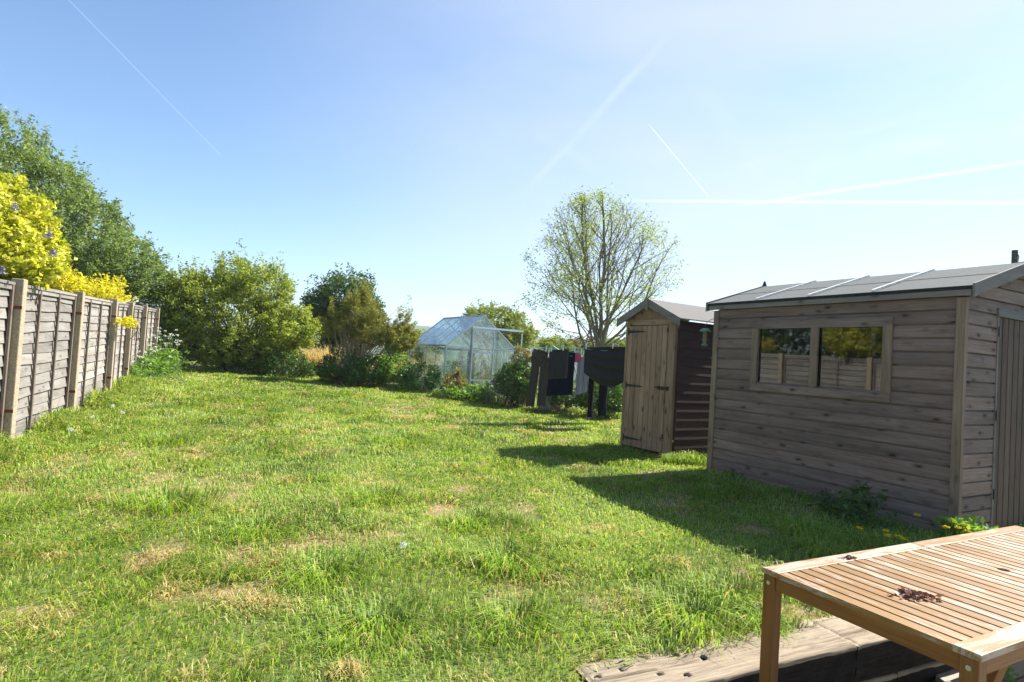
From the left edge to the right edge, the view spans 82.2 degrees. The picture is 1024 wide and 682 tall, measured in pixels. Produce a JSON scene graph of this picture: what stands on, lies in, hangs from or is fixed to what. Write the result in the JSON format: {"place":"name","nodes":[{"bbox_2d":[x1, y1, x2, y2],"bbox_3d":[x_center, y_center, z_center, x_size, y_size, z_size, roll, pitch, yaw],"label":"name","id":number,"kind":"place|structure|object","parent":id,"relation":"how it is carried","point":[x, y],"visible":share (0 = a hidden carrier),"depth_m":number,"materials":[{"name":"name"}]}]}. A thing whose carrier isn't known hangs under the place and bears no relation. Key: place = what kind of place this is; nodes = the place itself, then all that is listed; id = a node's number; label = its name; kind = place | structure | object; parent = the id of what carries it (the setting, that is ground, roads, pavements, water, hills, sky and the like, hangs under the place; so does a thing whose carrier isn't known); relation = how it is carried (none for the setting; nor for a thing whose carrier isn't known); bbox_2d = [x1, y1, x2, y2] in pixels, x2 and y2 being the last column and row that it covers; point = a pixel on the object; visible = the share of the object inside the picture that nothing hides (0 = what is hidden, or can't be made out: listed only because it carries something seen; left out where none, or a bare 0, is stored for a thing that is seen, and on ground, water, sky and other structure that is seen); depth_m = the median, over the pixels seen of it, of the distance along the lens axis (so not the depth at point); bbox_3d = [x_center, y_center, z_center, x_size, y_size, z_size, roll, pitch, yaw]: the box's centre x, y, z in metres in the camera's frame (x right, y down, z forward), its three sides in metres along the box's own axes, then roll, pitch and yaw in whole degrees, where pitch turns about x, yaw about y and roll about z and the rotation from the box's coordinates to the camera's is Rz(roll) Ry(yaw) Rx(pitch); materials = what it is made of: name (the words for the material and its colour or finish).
{"place":"outdoors","nodes":[
{"label":"outdoors","id":0,"kind":"place"},
{"bbox_2d":[106,305,616,378],"bbox_3d":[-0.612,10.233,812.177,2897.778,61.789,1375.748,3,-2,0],"label":"hills","id":1,"kind":"structure","parent":0,"point":[458,342],"depth_m":677.52,"materials":[{"name":"green plant"}]},
{"bbox_2d":[371,368,575,383],"bbox_3d":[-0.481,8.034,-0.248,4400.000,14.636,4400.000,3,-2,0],"label":"ground","id":2,"kind":"structure","parent":0,"point":[464,373],"depth_m":29.04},
{"bbox_2d":[0,278,159,440],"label":"panel fence","id":3,"kind":"object","parent":2,"relation":"on","point":[55,344],"visible":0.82,"depth_m":6.79,"materials":[{"name":"wood"}]},
{"bbox_2d":[114,315,138,340],"bbox_3d":[-6.135,-0.222,9.166,0.668,0.404,0.618,3,-2,0],"label":"golden privet","id":4,"kind":"object","parent":3,"relation":"on","point":[125,322],"visible":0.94,"depth_m":9.12,"materials":[{"name":"yellow plant"}]},
{"bbox_2d":[0,104,179,304],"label":"broadleaf tree","id":5,"kind":"object","parent":2,"relation":"on","point":[116,257],"visible":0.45,"depth_m":15.42,"materials":[{"name":"green plant"}]},
{"bbox_2d":[132,353,187,381],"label":"nettle clump","id":6,"kind":"object","parent":2,"relation":"on","point":[162,363],"visible":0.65,"depth_m":12.65,"materials":[{"name":"green plant"}]},
{"bbox_2d":[134,238,323,370],"bbox_3d":[-7.809,-1.041,16.538,5.264,3.906,3.421,3,-2,0],"label":"rounded shrub","id":7,"kind":"object","parent":2,"relation":"on","point":[201,341],"visible":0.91,"depth_m":15.82,"materials":[{"name":"green plant"}]},
{"bbox_2d":[210,356,272,373],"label":"bramble","id":8,"kind":"object","parent":2,"relation":"on","point":[250,366],"visible":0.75,"depth_m":15.36,"materials":[{"name":"green plant"}]},
{"bbox_2d":[259,348,318,377],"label":"bramble","id":9,"kind":"object","parent":2,"relation":"on","point":[275,360],"visible":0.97,"depth_m":15.30,"materials":[{"name":"green plant"}]},
{"bbox_2d":[313,346,364,383],"bbox_3d":[-4.336,0.634,14.842,1.344,1.004,1.131,4,-2,-15],"label":"bramble","id":10,"kind":"object","parent":2,"relation":"on","point":[323,368],"visible":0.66,"depth_m":14.65,"materials":[{"name":"green plant"}]},
{"bbox_2d":[289,302,390,355],"bbox_3d":[-6.250,-0.155,21.060,3.910,3.042,2.360,3,-2,0],"label":"thicket","id":11,"kind":"object","parent":2,"relation":"on","point":[322,340],"visible":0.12,"depth_m":20.54,"materials":[{"name":"green plant"}]},
{"bbox_2d":[299,262,385,355],"bbox_3d":[-6.109,-0.731,21.476,3.184,4.439,2.986,3,-2,0],"label":"broadleaf tree","id":12,"kind":"object","parent":2,"relation":"on","point":[337,287],"visible":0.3,"depth_m":20.78,"materials":[{"name":"green plant"}]},
{"bbox_2d":[345,352,390,386],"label":"bramble","id":13,"kind":"object","parent":2,"relation":"on","point":[359,373],"visible":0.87,"depth_m":14.24,"materials":[{"name":"green plant"}]},
{"bbox_2d":[318,276,420,383],"bbox_3d":[-3.663,-0.247,15.109,2.731,2.870,1.472,3,-2,8],"label":"conifer shrub","id":14,"kind":"object","parent":2,"relation":"on","point":[351,324],"visible":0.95,"depth_m":14.95,"materials":[{"name":"green plant"}]},
{"bbox_2d":[374,347,413,386],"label":"weed clump","id":15,"kind":"object","parent":2,"relation":"on","point":[386,363],"visible":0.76,"depth_m":14.35,"materials":[{"name":"green plant"}]},
{"bbox_2d":[384,324,441,360],"bbox_3d":[-3.639,0.457,22.368,2.028,2.216,3.091,2,-2,37],"label":"background shrub","id":16,"kind":"object","parent":2,"relation":"on","point":[428,339],"visible":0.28,"depth_m":21.85,"materials":[{"name":"plant"}]},
{"bbox_2d":[395,357,443,392],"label":"bramble","id":17,"kind":"object","parent":2,"relation":"on","point":[408,378],"visible":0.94,"depth_m":14.02,"materials":[{"name":"green plant"}]},
{"bbox_2d":[414,347,478,384],"bbox_3d":[-1.848,0.792,16.338,1.730,1.174,0.500,4,-2,-30],"label":"potting bench","id":18,"kind":"object","parent":2,"relation":"on","point":[422,349],"visible":0.23,"depth_m":16.50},
{"bbox_2d":[408,315,522,394],"bbox_3d":[-1.311,0.349,15.584,2.092,2.006,2.590,4,-2,-30],"label":"greenhouse","id":19,"kind":"object","parent":2,"relation":"on","point":[472,339],"visible":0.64,"depth_m":14.68,"materials":[{"name":"metal"}]},
{"bbox_2d":[469,329,494,382],"bbox_3d":[-0.726,0.379,14.450,0.620,1.306,0.027,4,-2,-30],"label":"sliding door","id":20,"kind":"structure","parent":19,"relation":"in","point":[472,351],"depth_m":14.41,"materials":[{"name":"metal"}]},
{"bbox_2d":[457,298,540,383],"bbox_3d":[-0.471,0.081,19.511,2.812,2.964,2.370,3,-2,0],"label":"background shrub","id":21,"kind":"object","parent":2,"relation":"on","point":[510,321],"visible":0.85,"depth_m":19.14,"materials":[{"name":"green plant"}]},
{"bbox_2d":[536,334,573,349],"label":"field bush","id":22,"kind":"object","parent":2,"relation":"on","point":[545,342],"visible":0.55,"depth_m":26.51,"materials":[{"name":"green plant"}]},
{"bbox_2d":[568,335,594,381],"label":"field bush","id":23,"kind":"object","parent":2,"relation":"on","point":[579,344],"visible":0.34,"depth_m":27.46,"materials":[{"name":"green plant"}]},
{"bbox_2d":[518,183,687,355],"bbox_3d":[3.614,-1.952,24.088,6.863,8.678,6.308,3,-2,0],"label":"sparse tree","id":24,"kind":"object","parent":2,"relation":"on","point":[600,334],"visible":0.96,"depth_m":23.59,"materials":[{"name":"green plant"}]},
{"bbox_2d":[604,337,625,346],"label":"field bush","id":25,"kind":"object","parent":2,"relation":"on","point":[620,343],"visible":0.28,"depth_m":28.25,"materials":[{"name":"green plant"}]},
{"bbox_2d":[616,298,713,456],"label":"tall shed","id":26,"kind":"structure","parent":2,"relation":"on","point":[667,381],"depth_m":7.74,"materials":[{"name":"wood"}]},
{"bbox_2d":[622,325,668,452],"bbox_3d":[1.784,0.615,7.858,0.067,1.650,0.790,5,-2,-33],"label":"door","id":27,"kind":"structure","parent":26,"relation":"in","point":[645,383],"depth_m":7.87,"materials":[{"name":"brown wood"}]},
{"bbox_2d":[1011,250,1023,262],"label":"cable post","id":28,"kind":"object","parent":2,"relation":"on","point":[1015,256],"visible":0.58,"depth_m":9.54,"materials":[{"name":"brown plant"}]},
{"bbox_2d":[0,352,1023,681],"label":"lawn","id":29,"kind":"structure","parent":0,"point":[802,606],"depth_m":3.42,"materials":[{"name":"plant"}]},
{"bbox_2d":[0,171,77,305],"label":"golden lilac","id":30,"kind":"object","parent":29,"relation":"on","point":[34,249],"visible":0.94,"depth_m":5.84,"materials":[{"name":"yellow plant"}]},
{"bbox_2d":[33,263,98,295],"bbox_3d":[-6.312,-0.096,8.079,1.119,2.004,0.937,2,-2,33],"label":"golden privet","id":31,"kind":"object","parent":29,"relation":"on","point":[70,285],"visible":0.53,"depth_m":7.96,"materials":[{"name":"yellow plant"}]},
{"bbox_2d":[65,273,138,351],"bbox_3d":[-7.212,-0.162,10.069,1.074,2.052,1.987,4,-2,-22],"label":"golden privet","id":32,"kind":"object","parent":29,"relation":"on","point":[111,290],"visible":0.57,"depth_m":9.87,"materials":[{"name":"yellow plant"}]},
{"bbox_2d":[121,355,150,378],"bbox_3d":[-7.444,0.549,11.365,0.882,0.553,0.989,3,-2,21],"label":"cow parsley","id":33,"kind":"object","parent":29,"relation":"on","point":[136,370],"visible":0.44,"depth_m":11.40,"materials":[{"name":"green plant"}]},
{"bbox_2d":[135,344,167,377],"bbox_3d":[-7.787,0.388,12.275,1.011,0.859,0.986,3,-2,0],"label":"cow parsley","id":34,"kind":"object","parent":29,"relation":"on","point":[144,360],"visible":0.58,"depth_m":12.24,"materials":[{"name":"green plant"}]},
{"bbox_2d":[144,330,176,373],"bbox_3d":[-8.024,0.273,13.171,0.874,1.042,0.964,5,-2,-38],"label":"cow parsley","id":35,"kind":"object","parent":29,"relation":"on","point":[159,352],"visible":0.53,"depth_m":13.19,"materials":[{"name":"white plant"}]},
{"bbox_2d":[149,326,186,371],"bbox_3d":[-8.022,0.251,13.656,0.954,1.131,0.922,3,-2,0],"label":"cow parsley","id":36,"kind":"object","parent":29,"relation":"on","point":[165,350],"visible":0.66,"depth_m":13.55,"materials":[{"name":"green plant"}]},
{"bbox_2d":[162,333,191,373],"bbox_3d":[-8.107,0.294,13.924,0.980,0.972,0.893,3,-2,0],"label":"cow parsley","id":37,"kind":"object","parent":29,"relation":"on","point":[177,344],"visible":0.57,"depth_m":14.00,"materials":[{"name":"green plant"}]},
{"bbox_2d":[256,343,344,376],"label":"dry stalks","id":38,"kind":"object","parent":29,"relation":"on","point":[311,355],"visible":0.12,"depth_m":16.86,"materials":[{"name":"beige plant"}]},
{"bbox_2d":[399,541,406,553],"bbox_3d":[-0.639,1.221,3.448,0.048,0.084,0.043,5,-2,-32],"label":"dandelion clock","id":39,"kind":"object","parent":29,"relation":"on","point":[404,546],"visible":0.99,"depth_m":3.44,"materials":[{"name":"white plant"}]},
{"bbox_2d":[0,393,807,681],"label":"dead thatch","id":40,"kind":"object","parent":29,"relation":"on","point":[342,665],"visible":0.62,"depth_m":2.74,"materials":[{"name":"beige plant"}]},
{"bbox_2d":[372,352,439,382],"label":"dry stalks","id":41,"kind":"object","parent":29,"relation":"on","point":[412,362],"visible":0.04,"depth_m":16.79,"materials":[{"name":"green plant"}]},
{"bbox_2d":[410,345,441,382],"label":"weed clump","id":42,"kind":"object","parent":29,"relation":"on","point":[419,353],"visible":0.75,"depth_m":15.56,"materials":[{"name":"green plant"}]},
{"bbox_2d":[438,366,467,396],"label":"weed clump","id":43,"kind":"object","parent":29,"relation":"on","point":[458,380],"visible":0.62,"depth_m":13.35,"materials":[{"name":"brown plant"}]},
{"bbox_2d":[443,382,473,400],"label":"weed clump","id":44,"kind":"object","parent":29,"relation":"on","point":[451,390],"visible":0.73,"depth_m":12.85,"materials":[{"name":"green plant"}]},
{"bbox_2d":[439,350,490,386],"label":"greenhouse plants","id":45,"kind":"object","parent":29,"relation":"on","point":[464,366],"visible":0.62,"depth_m":15.46,"materials":[{"name":"green plant"}]},
{"bbox_2d":[465,379,496,402],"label":"weed clump","id":46,"kind":"object","parent":29,"relation":"on","point":[476,390],"visible":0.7,"depth_m":12.76,"materials":[{"name":"green plant"}]},
{"bbox_2d":[462,364,526,405],"bbox_3d":[-0.276,0.896,12.473,1.506,0.932,1.262,3,-2,0],"label":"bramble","id":47,"kind":"object","parent":29,"relation":"on","point":[497,395],"visible":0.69,"depth_m":12.27,"materials":[{"name":"plant"}]},
{"bbox_2d":[490,361,519,404],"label":"bramble","id":48,"kind":"object","parent":29,"relation":"on","point":[502,374],"visible":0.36,"depth_m":12.73,"materials":[{"name":"green plant"}]},
{"bbox_2d":[503,345,531,406],"bbox_3d":[0.181,0.757,12.573,0.694,1.357,0.677,3,-2,0],"label":"ivy stump","id":49,"kind":"object","parent":29,"relation":"on","point":[517,351],"visible":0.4,"depth_m":12.51,"materials":[{"name":"green plant"}]},
{"bbox_2d":[501,356,538,406],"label":"bramble","id":50,"kind":"object","parent":29,"relation":"on","point":[519,376],"visible":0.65,"depth_m":12.21,"materials":[{"name":"green plant"}]},
{"bbox_2d":[539,397,560,412],"bbox_3d":[0.765,1.291,11.967,0.550,0.310,0.550,3,-2,0],"label":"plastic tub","id":51,"kind":"object","parent":29,"relation":"on","point":[542,408],"visible":0.15,"depth_m":11.77,"materials":[{"name":"grey plastic"}]},
{"bbox_2d":[546,386,581,412],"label":"bramble","id":52,"kind":"object","parent":29,"relation":"on","point":[567,398],"visible":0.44,"depth_m":11.63,"materials":[{"name":"green plant"}]},
{"bbox_2d":[536,386,597,414],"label":"bramble","id":53,"kind":"object","parent":29,"relation":"on","point":[560,405],"visible":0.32,"depth_m":11.49,"materials":[{"name":"green plant"}]},
{"bbox_2d":[536,345,607,419],"bbox_3d":[1.453,0.834,10.883,1.854,1.382,1.855,4,-2,-6],"label":"rotary airer","id":54,"kind":"object","parent":29,"relation":"on","point":[569,351],"visible":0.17,"depth_m":10.12,"materials":[{"name":"metal"}]},
{"bbox_2d":[526,349,548,407],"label":"trousers","id":55,"kind":"object","parent":54,"relation":"hanging from","point":[540,359],"visible":1,"depth_m":9.95,"materials":[{"name":"brown fabric"}]},
{"bbox_2d":[548,349,568,378],"bbox_3d":[0.787,0.392,9.947,0.332,0.532,0.038,3,-2,0],"label":"hand towel","id":56,"kind":"object","parent":54,"relation":"hanging from","point":[558,364],"visible":1,"depth_m":9.94,"materials":[{"name":"grey fabric"}]},
{"bbox_2d":[546,351,574,395],"bbox_3d":[0.853,0.563,10.241,0.467,0.820,0.052,3,-2,0],"label":"bath towel","id":57,"kind":"object","parent":54,"relation":"hanging from","point":[559,386],"visible":0.54,"depth_m":10.24,"materials":[{"name":"blue fabric"}]},
{"bbox_2d":[575,352,580,361],"bbox_3d":[1.150,0.279,10.247,0.131,0.194,0.047,3,-2,0],"label":"pink garment","id":58,"kind":"object","parent":54,"relation":"hanging from","point":[577,357],"visible":0.99,"depth_m":10.25,"materials":[{"name":"fabric"}]},
{"bbox_2d":[575,356,588,394],"bbox_3d":[1.238,0.584,10.292,0.217,0.733,0.072,3,-2,0],"label":"shirt","id":59,"kind":"object","parent":54,"relation":"hanging from","point":[582,377],"visible":0.72,"depth_m":10.29,"materials":[{"name":"grey fabric"}]},
{"bbox_2d":[587,377,607,418],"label":"leggings","id":60,"kind":"object","parent":54,"relation":"hanging from","point":[602,402],"visible":0.52,"depth_m":10.25,"materials":[{"name":"black fabric"}]},
{"bbox_2d":[584,347,624,386],"bbox_3d":[1.662,0.419,9.949,0.898,0.712,0.084,3,-2,0],"label":"draped sheet","id":61,"kind":"object","parent":54,"relation":"hanging from","point":[604,368],"visible":0.79,"depth_m":9.95,"materials":[{"name":"grey fabric"}]},
{"bbox_2d":[575,379,622,418],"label":"bramble","id":62,"kind":"object","parent":29,"relation":"on","point":[614,398],"visible":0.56,"depth_m":11.14,"materials":[{"name":"green plant"}]},
{"bbox_2d":[807,481,913,531],"bbox_3d":[2.916,1.368,4.888,0.490,0.416,0.807,5,-2,-44],"label":"leafy weed","id":63,"kind":"object","parent":29,"relation":"on","point":[857,498],"visible":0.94,"depth_m":4.88,"materials":[{"name":"green plant"}]},
{"bbox_2d":[706,262,1023,533],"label":"garden shed","id":64,"kind":"structure","parent":29,"relation":"on","point":[906,390],"depth_m":5.20,"materials":[{"name":"brown wood"}]},
{"bbox_2d":[749,317,893,401],"bbox_3d":[2.973,0.161,5.774,0.039,0.752,1.464,4,-2,-29],"label":"window","id":65,"kind":"structure","parent":64,"relation":"in","point":[887,323],"depth_m":5.71,"materials":[{"name":"brown wood"}]},
{"bbox_2d":[989,308,1023,527],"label":"door","id":66,"kind":"structure","parent":64,"relation":"in","point":[1007,490],"depth_m":5.02,"materials":[{"name":"wood"}]},
{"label":"feeder hook","id":67,"kind":"object","parent":64,"relation":"attached to","visible":0},
{"bbox_2d":[699,325,710,346],"bbox_3d":[2.234,-0.062,6.789,0.132,0.255,0.130,3,-2,0],"label":"bird feeder","id":68,"kind":"object","parent":67,"relation":"hanging from","point":[705,330],"visible":1,"depth_m":6.77,"materials":[{"name":"green plastic"}]},
{"bbox_2d":[914,513,920,535],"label":"dandelion","id":69,"kind":"object","parent":29,"relation":"on","point":[917,514],"visible":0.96,"depth_m":4.51,"materials":[{"name":"yellow plant"}]},
{"bbox_2d":[931,513,997,537],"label":"dandelion","id":70,"kind":"object","parent":29,"relation":"on","point":[972,526],"depth_m":4.27,"materials":[{"name":"green plant"}]},
{"bbox_2d":[0,0,1023,340],"label":"sky","id":71,"kind":"structure","parent":0,"point":[421,145],"materials":[{"name":"blue"}]},
{"bbox_2d":[935,669,958,681],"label":"patio","id":72,"kind":"structure","parent":0,"point":[952,674],"depth_m":3.10,"materials":[{"name":"beige stone"}]},
{"bbox_2d":[759,526,1023,681],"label":"garden table","id":73,"kind":"object","parent":72,"relation":"on","point":[970,628],"visible":0.97,"depth_m":2.24,"materials":[{"name":"brown wood"}]},
{"bbox_2d":[840,555,856,558],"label":"dead leaves","id":74,"kind":"object","parent":73,"relation":"on","point":[850,557],"visible":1,"depth_m":2.56,"materials":[{"name":"brown plant"}]},
{"bbox_2d":[887,586,943,602],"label":"dead leaves","id":75,"kind":"object","parent":73,"relation":"on","point":[913,595],"visible":1,"depth_m":2.15,"materials":[{"name":"brown plant"}]},
{"bbox_2d":[950,660,1023,681],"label":"slatted bench","id":76,"kind":"object","parent":72,"relation":"on","point":[1019,667],"visible":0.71,"depth_m":2.67,"materials":[{"name":"brown wood"}]},
{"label":"patio bedding","id":77,"kind":"structure","parent":0,"visible":0},
{"bbox_2d":[857,664,897,681],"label":"railway sleeper","id":78,"kind":"object","parent":77,"relation":"on","point":[892,677],"visible":0.04,"depth_m":2.92,"materials":[{"name":"brown wood"}]},
{"bbox_2d":[576,619,857,681],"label":"railway sleeper","id":79,"kind":"object","parent":78,"relation":"on","point":[823,655],"visible":0.87,"depth_m":2.63,"materials":[{"name":"brown wood"}]},
{"bbox_2d":[895,661,954,681],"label":"railway sleeper","id":80,"kind":"object","parent":77,"relation":"on","point":[928,672],"visible":0.02,"depth_m":3.06,"materials":[{"name":"wood"}]},
{"bbox_2d":[808,615,936,681],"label":"railway sleeper","id":81,"kind":"object","parent":80,"relation":"on","point":[877,655],"visible":0.06,"depth_m":2.93,"materials":[{"name":"brown wood"}]},
{"bbox_2d":[946,666,1019,681],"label":"patio weed","id":82,"kind":"object","parent":77,"relation":"on","point":[1010,678],"visible":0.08,"depth_m":2.59,"materials":[{"name":"green plant"}]}
]}

